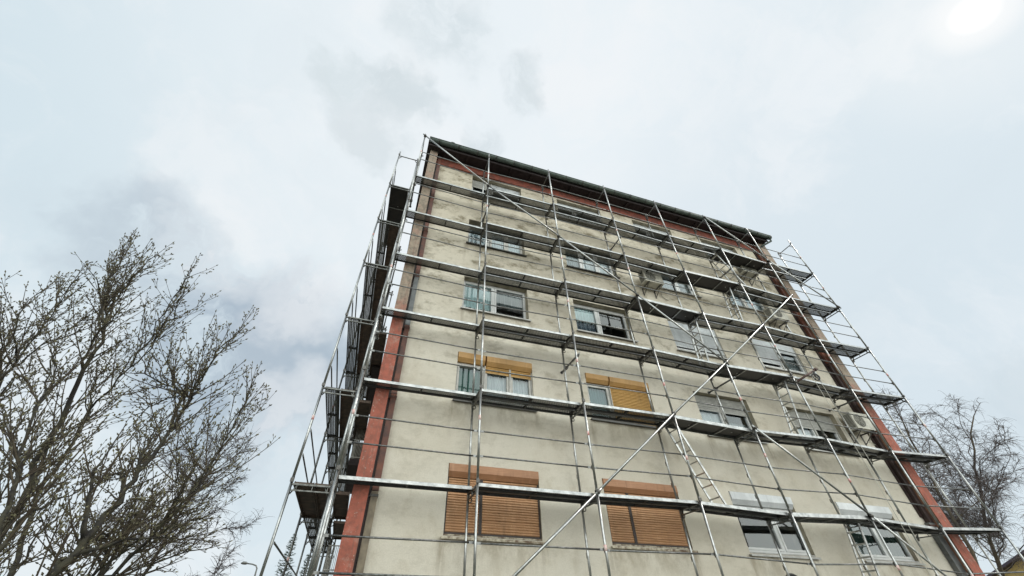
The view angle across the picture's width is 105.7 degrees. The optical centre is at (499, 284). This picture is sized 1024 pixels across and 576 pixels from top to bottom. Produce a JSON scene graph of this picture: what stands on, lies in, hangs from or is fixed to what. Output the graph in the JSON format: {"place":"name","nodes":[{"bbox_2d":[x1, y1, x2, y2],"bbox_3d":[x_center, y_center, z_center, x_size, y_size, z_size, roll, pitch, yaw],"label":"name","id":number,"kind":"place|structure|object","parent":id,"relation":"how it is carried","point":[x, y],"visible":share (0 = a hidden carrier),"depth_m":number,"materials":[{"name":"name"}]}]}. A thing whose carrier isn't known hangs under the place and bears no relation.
{"place":"outdoors","nodes":[
{"label":"outdoors","id":0,"kind":"place"},
{"bbox_2d":[0,0,1023,575],"label":"sky","id":1,"kind":"structure","parent":0,"point":[883,140],"materials":[{"name":"white"}]},
{"bbox_2d":[986,551,1023,575],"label":"neighbour house","id":2,"kind":"structure","parent":0,"point":[1006,565],"depth_m":27.83,"materials":[{"name":"yellow paint"}]},
{"label":"ground","id":3,"kind":"structure","parent":0,"visible":0},
{"bbox_2d":[0,228,279,575],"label":"bare tree","id":4,"kind":"object","parent":3,"relation":"on","point":[119,543],"visible":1,"depth_m":4.76,"materials":[{"name":"brown plant"}]},
{"bbox_2d":[82,412,271,575],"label":"bare birch","id":5,"kind":"object","parent":3,"relation":"on","point":[221,565],"visible":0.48,"depth_m":14.34,"materials":[{"name":"brown plant"}]},
{"bbox_2d":[241,561,257,575],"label":"street lamp","id":6,"kind":"object","parent":3,"relation":"on","point":[243,563],"visible":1,"depth_m":34.99,"materials":[{"name":"grey metal"}]},
{"bbox_2d":[275,534,296,575],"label":"conifer","id":7,"kind":"object","parent":3,"relation":"on","point":[281,565],"visible":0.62,"depth_m":21.36,"materials":[{"name":"green plant"}]},
{"bbox_2d":[299,554,310,575],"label":"conifer","id":8,"kind":"object","parent":3,"relation":"on","point":[304,565],"visible":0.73,"depth_m":21.71,"materials":[{"name":"green plant"}]},
{"bbox_2d":[259,151,417,575],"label":"scaffold","id":9,"kind":"object","parent":3,"relation":"on","point":[312,499],"visible":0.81,"depth_m":10.93,"materials":[{"name":"metal"}]},
{"bbox_2d":[321,136,984,575],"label":"apartment block","id":10,"kind":"structure","parent":3,"relation":"on","point":[397,512],"depth_m":10.71,"materials":[{"name":"paint"}]},
{"bbox_2d":[440,463,544,543],"bbox_3d":[-0.111,4.697,8.316,2.210,1.408,0.250,12,-43,-13],"label":"window","id":11,"kind":"structure","parent":10,"relation":"in","point":[502,518],"depth_m":8.25,"materials":[{"name":"brown wood"}]},
{"bbox_2d":[452,351,537,411],"bbox_3d":[-0.121,2.605,10.237,2.210,1.408,0.336,12,-43,-13],"label":"window","id":12,"kind":"structure","parent":10,"relation":"in","point":[497,381],"depth_m":10.41,"materials":[{"name":"white glass"}]},
{"bbox_2d":[460,280,530,321],"bbox_3d":[-0.133,0.520,12.164,2.210,1.355,0.442,12,-43,-13],"label":"window","id":13,"kind":"structure","parent":10,"relation":"in","point":[492,298],"depth_m":12.41,"materials":[{"name":"white glass"}]},
{"bbox_2d":[466,224,526,256],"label":"window","id":14,"kind":"structure","parent":10,"relation":"in","point":[514,251],"depth_m":14.10,"materials":[{"name":"white glass"}]},
{"bbox_2d":[472,180,522,206],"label":"window","id":15,"kind":"structure","parent":10,"relation":"in","point":[476,185],"depth_m":16.15,"materials":[{"name":"white plastic"}]},
{"bbox_2d":[557,203,600,227],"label":"window","id":16,"kind":"structure","parent":10,"relation":"in","point":[557,203],"depth_m":17.10,"materials":[{"name":"white plastic"}]},
{"bbox_2d":[566,251,620,278],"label":"window","id":17,"kind":"structure","parent":10,"relation":"in","point":[571,264],"depth_m":14.98,"materials":[{"name":"white glass"}]},
{"bbox_2d":[574,304,638,341],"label":"window","id":18,"kind":"structure","parent":10,"relation":"in","point":[580,314],"depth_m":13.15,"materials":[{"name":"white plastic"}]},
{"bbox_2d":[585,373,655,428],"bbox_3d":[3.457,3.368,11.087,2.200,1.408,0.337,12,-43,-13],"label":"window","id":19,"kind":"structure","parent":10,"relation":"in","point":[596,394],"depth_m":11.22,"materials":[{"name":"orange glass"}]},
{"bbox_2d":[602,478,697,552],"bbox_3d":[3.466,5.460,9.166,2.200,1.408,0.250,12,-43,-13],"label":"window","id":20,"kind":"structure","parent":10,"relation":"in","point":[640,527],"depth_m":9.08,"materials":[{"name":"brown wood"}]},
{"bbox_2d":[633,224,669,244],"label":"window","id":21,"kind":"structure","parent":10,"relation":"in","point":[645,227],"depth_m":18.00,"materials":[{"name":"white plastic"}]},
{"bbox_2d":[638,270,667,299],"bbox_3d":[5.923,0.018,14.660,1.231,0.912,0.477,12,-43,-13],"label":"air conditioner","id":22,"kind":"object","parent":10,"relation":"attached to","point":[650,283],"visible":0.94,"depth_m":14.52,"materials":[{"name":"grey"}]},
{"bbox_2d":[661,275,702,297],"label":"window","id":23,"kind":"structure","parent":10,"relation":"in","point":[666,287],"depth_m":15.85,"materials":[{"name":"white glass"}]},
{"bbox_2d":[667,320,730,359],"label":"window","id":24,"kind":"structure","parent":10,"relation":"in","point":[679,335],"depth_m":13.77,"materials":[{"name":"white plastic"}]},
{"bbox_2d":[701,242,733,256],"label":"window","id":25,"kind":"structure","parent":10,"relation":"in","point":[701,242],"depth_m":18.85,"materials":[{"name":"white plastic"}]},
{"bbox_2d":[694,395,768,443],"bbox_3d":[6.975,4.143,11.974,2.160,1.440,0.441,12,-43,-13],"label":"window","id":26,"kind":"structure","parent":10,"relation":"in","point":[711,413],"depth_m":12.21,"materials":[{"name":"white plastic"}]},
{"bbox_2d":[730,292,764,312],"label":"window","id":27,"kind":"structure","parent":10,"relation":"in","point":[745,305],"depth_m":16.70,"materials":[{"name":"white glass"}]},
{"bbox_2d":[735,265,761,287],"bbox_3d":[11.260,-0.427,17.338,1.231,0.912,0.477,12,-43,-13],"label":"air conditioner","id":28,"kind":"object","parent":10,"relation":"attached to","point":[746,273],"visible":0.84,"depth_m":17.18,"materials":[{"name":"grey"}]},
{"bbox_2d":[729,491,821,559],"bbox_3d":[7.001,6.214,10.005,2.160,1.408,0.250,12,-43,-13],"label":"window","id":29,"kind":"structure","parent":10,"relation":"in","point":[768,502],"depth_m":10.13,"materials":[{"name":"white plastic"}]},
{"bbox_2d":[763,306,790,330],"bbox_3d":[11.448,1.472,15.726,1.231,0.912,0.477,12,-43,-13],"label":"air conditioner","id":30,"kind":"object","parent":10,"relation":"attached to","point":[780,315],"visible":0.84,"depth_m":15.60,"materials":[{"name":"grey"}]},
{"bbox_2d":[752,339,810,375],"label":"window","id":31,"kind":"structure","parent":10,"relation":"in","point":[765,352],"depth_m":14.69,"materials":[{"name":"white plastic"}]},
{"bbox_2d":[787,410,848,454],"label":"window","id":32,"kind":"structure","parent":10,"relation":"in","point":[812,426],"depth_m":13.07,"materials":[{"name":"white plastic"}]},
{"bbox_2d":[842,411,875,444],"bbox_3d":[12.281,4.868,13.057,1.231,0.912,0.477,12,-43,-13],"label":"air conditioner","id":33,"kind":"object","parent":10,"relation":"attached to","point":[857,422],"visible":0.91,"depth_m":12.94,"materials":[{"name":"grey"}]},
{"bbox_2d":[835,502,925,565],"bbox_3d":[10.522,6.995,10.875,2.180,1.408,0.336,12,-43,-13],"label":"window","id":34,"kind":"structure","parent":10,"relation":"in","point":[893,545],"depth_m":10.92,"materials":[{"name":"white plastic"}]},
{"bbox_2d":[309,133,1023,575],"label":"scaffold","id":35,"kind":"object","parent":3,"relation":"on","point":[671,313],"visible":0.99,"depth_m":11.46,"materials":[{"name":"metal"}]},
{"bbox_2d":[665,422,726,504],"bbox_3d":[4.906,4.515,9.742,0.831,1.931,0.386,12,-43,-13],"label":"ladder","id":36,"kind":"object","parent":35,"relation":"on","point":[702,467],"visible":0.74,"depth_m":9.65,"materials":[{"name":"silver metal"}]},
{"bbox_2d":[687,315,708,369],"bbox_3d":[6.559,1.873,12.803,0.255,1.936,0.386,12,-43,-13],"label":"ladder","id":37,"kind":"object","parent":35,"relation":"on","point":[701,339],"visible":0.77,"depth_m":12.82,"materials":[{"name":"silver metal"}]},
{"bbox_2d":[708,252,749,294],"bbox_3d":[9.579,-0.469,16.181,0.920,1.953,0.386,12,-43,-13],"label":"ladder","id":38,"kind":"object","parent":35,"relation":"on","point":[724,266],"visible":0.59,"depth_m":16.30,"materials":[{"name":"silver metal"}]},
{"bbox_2d":[722,286,743,330],"bbox_3d":[8.852,0.873,14.675,0.305,1.927,0.386,12,-43,-13],"label":"ladder","id":39,"kind":"object","parent":35,"relation":"on","point":[725,299],"visible":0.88,"depth_m":14.76,"materials":[{"name":"silver metal"}]},
{"bbox_2d":[774,381,806,442],"bbox_3d":[9.024,3.911,12.041,0.434,1.891,0.386,12,-43,-13],"label":"ladder","id":40,"kind":"object","parent":35,"relation":"on","point":[794,409],"visible":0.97,"depth_m":12.05,"materials":[{"name":"silver metal"}]},
{"bbox_2d":[844,523,879,575],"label":"ladder","id":41,"kind":"object","parent":35,"relation":"on","point":[868,549],"visible":1,"depth_m":9.62,"materials":[{"name":"silver metal"}]},
{"bbox_2d":[791,368,937,575],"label":"rope hoist","id":42,"kind":"object","parent":35,"relation":"attached to","point":[807,374],"visible":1,"depth_m":11.17,"materials":[{"name":"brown metal"}]},
{"bbox_2d":[875,385,1023,566],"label":"bare birch","id":43,"kind":"object","parent":3,"relation":"on","point":[954,521],"visible":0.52,"depth_m":18.58,"materials":[{"name":"brown plant"}]},
{"bbox_2d":[897,390,1023,575],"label":"bare birch","id":44,"kind":"object","parent":3,"relation":"on","point":[977,520],"visible":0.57,"depth_m":19.49,"materials":[{"name":"brown plant"}]}
]}

